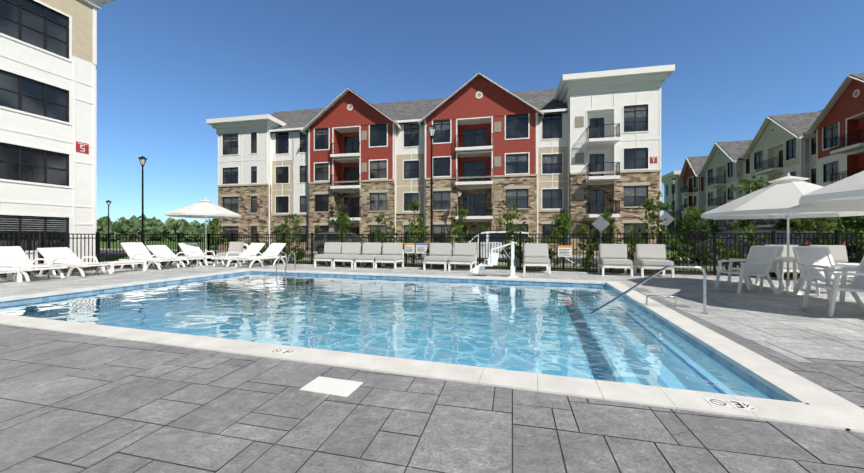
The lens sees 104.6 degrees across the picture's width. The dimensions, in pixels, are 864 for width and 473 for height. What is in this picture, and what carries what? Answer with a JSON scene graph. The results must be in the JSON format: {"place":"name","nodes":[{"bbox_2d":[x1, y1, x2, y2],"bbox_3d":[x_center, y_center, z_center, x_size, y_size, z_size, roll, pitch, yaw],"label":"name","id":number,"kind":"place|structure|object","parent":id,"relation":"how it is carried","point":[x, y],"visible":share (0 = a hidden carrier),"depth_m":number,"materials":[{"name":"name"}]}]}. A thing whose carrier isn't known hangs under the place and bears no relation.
{"place":"outdoors","nodes":[
{"label":"outdoors","id":0,"kind":"place"},
{"bbox_2d":[100,241,798,382],"bbox_3d":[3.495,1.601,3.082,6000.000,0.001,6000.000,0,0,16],"label":"ground","id":1,"kind":"structure","parent":0,"point":[158,243],"depth_m":24.31,"materials":[{"name":"grey concrete"}]},
{"bbox_2d":[0,0,114,268],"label":"building","id":2,"kind":"structure","parent":1,"relation":"on","point":[48,118],"depth_m":15.87,"materials":[{"name":"white paint"}]},
{"bbox_2d":[97,215,662,241],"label":"woodland trees","id":3,"kind":"object","parent":1,"relation":"on","point":[133,225],"visible":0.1,"depth_m":107.54,"materials":[{"name":"green plant"}]},
{"bbox_2d":[106,124,675,250],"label":"street lamps","id":4,"kind":"object","parent":1,"relation":"on","point":[431,128],"visible":0.69,"depth_m":25.54,"materials":[{"name":"black metal"}]},
{"bbox_2d":[0,247,860,277],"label":"roads and kerbs","id":5,"kind":"structure","parent":1,"relation":"on","point":[308,257],"depth_m":18.50,"materials":[{"name":"concrete"}]},
{"bbox_2d":[313,232,366,253],"bbox_3d":[-7.329,0.600,28.187,5.230,1.943,2.374,0,0,16],"label":"parked car","id":6,"kind":"object","parent":5,"relation":"on","point":[315,244],"visible":0.12,"depth_m":27.72,"materials":[{"name":"grey metal"}]},
{"bbox_2d":[451,230,531,260],"bbox_3d":[3.713,0.600,21.059,5.230,1.943,2.374,0,0,16],"label":"van","id":7,"kind":"object","parent":5,"relation":"on","point":[493,241],"visible":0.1,"depth_m":20.07,"materials":[{"name":"white metal"}]},
{"bbox_2d":[592,212,673,267],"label":"road signs","id":8,"kind":"object","parent":5,"relation":"on","point":[600,223],"visible":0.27,"depth_m":16.85,"materials":[{"name":"silver metal"}]},
{"bbox_2d":[662,234,693,249],"bbox_3d":[29.507,0.600,40.219,2.374,1.943,5.230,0,0,16],"label":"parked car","id":9,"kind":"object","parent":5,"relation":"on","point":[685,236],"visible":0.12,"depth_m":38.08,"materials":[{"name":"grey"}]},
{"bbox_2d":[677,230,803,263],"bbox_3d":[17.750,0.600,19.511,5.230,1.943,2.374,0,0,16],"label":"parked car","id":10,"kind":"object","parent":5,"relation":"on","point":[749,247],"visible":0.31,"depth_m":18.69,"materials":[{"name":"grey metal"}]},
{"bbox_2d":[789,230,844,244],"bbox_3d":[24.256,0.600,22.480,2.374,1.943,5.230,0,0,16],"label":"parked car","id":11,"kind":"object","parent":5,"relation":"on","point":[806,236],"depth_m":20.38,"materials":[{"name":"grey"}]},
{"bbox_2d":[840,231,862,257],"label":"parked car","id":12,"kind":"object","parent":5,"relation":"on","point":[853,248],"visible":0.02,"depth_m":21.85,"materials":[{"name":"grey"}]},
{"bbox_2d":[0,262,863,472],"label":"deck","id":13,"kind":"structure","parent":1,"relation":"on","point":[75,403],"depth_m":3.00,"materials":[{"name":"grey"}]},
{"bbox_2d":[0,260,146,281],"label":"side tables","id":14,"kind":"object","parent":13,"relation":"on","point":[9,271],"visible":0.73,"depth_m":14.15,"materials":[{"name":"white plastic"}]},
{"bbox_2d":[0,242,285,281],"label":"loungers","id":15,"kind":"object","parent":13,"relation":"on","point":[58,259],"visible":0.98,"depth_m":16.05,"materials":[{"name":"white plastic"}]},
{"bbox_2d":[0,269,863,432],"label":"pool","id":16,"kind":"structure","parent":13,"relation":"in","point":[802,401],"depth_m":4.02,"materials":[{"name":"paint"}]},
{"bbox_2d":[0,273,777,399],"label":"pool water","id":17,"kind":"structure","parent":16,"relation":"in","point":[558,330],"depth_m":6.68,"materials":[{"name":"blue liquid"}]},
{"bbox_2d":[0,231,863,277],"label":"pool fence","id":18,"kind":"object","parent":13,"relation":"on","point":[257,237],"visible":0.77,"depth_m":15.37,"materials":[{"name":"black metal"}]},
{"bbox_2d":[405,243,571,256],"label":"pool signs","id":19,"kind":"object","parent":18,"relation":"attached to","point":[564,251],"visible":1,"depth_m":16.91,"materials":[{"name":"white plastic"}]},
{"bbox_2d":[276,252,708,313],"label":"pool handrails","id":20,"kind":"object","parent":13,"relation":"on","point":[655,274],"visible":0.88,"depth_m":7.12,"materials":[{"name":"silver metal"}]},
{"bbox_2d":[472,241,518,277],"bbox_3d":[2.467,0.883,13.031,1.814,1.377,0.481,0,0,8],"label":"pool lift","id":21,"kind":"object","parent":13,"relation":"on","point":[492,259],"visible":1,"depth_m":12.96,"materials":[{"name":"white"}]},
{"bbox_2d":[165,171,863,294],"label":"umbrellas","id":22,"kind":"object","parent":13,"relation":"on","point":[788,197],"visible":0.9,"depth_m":8.85,"materials":[{"name":"white fabric"}]},
{"bbox_2d":[216,242,858,281],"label":"club chairs","id":23,"kind":"object","parent":13,"relation":"on","point":[649,256],"visible":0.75,"depth_m":15.21,"materials":[{"name":"white fabric"}]},
{"bbox_2d":[715,245,863,316],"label":"patio chairs","id":24,"kind":"object","parent":13,"relation":"on","point":[816,263],"visible":0.98,"depth_m":8.65,"materials":[{"name":"white plastic"}]},
{"bbox_2d":[206,64,674,254],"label":"building","id":25,"kind":"structure","parent":1,"relation":"on","point":[583,148],"depth_m":30.52,"materials":[{"name":"paint"}]},
{"bbox_2d":[204,174,863,269],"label":"young trees","id":26,"kind":"object","parent":1,"relation":"on","point":[565,223],"visible":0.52,"depth_m":16.14,"materials":[{"name":"green plant"}]},
{"bbox_2d":[661,73,863,242],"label":"buildings","id":27,"kind":"structure","parent":1,"relation":"on","point":[824,147],"depth_m":36.34,"materials":[{"name":"paint"}]},
{"bbox_2d":[96,0,863,224],"label":"sky","id":28,"kind":"structure","parent":0,"point":[164,68],"materials":[{"name":"blue"}]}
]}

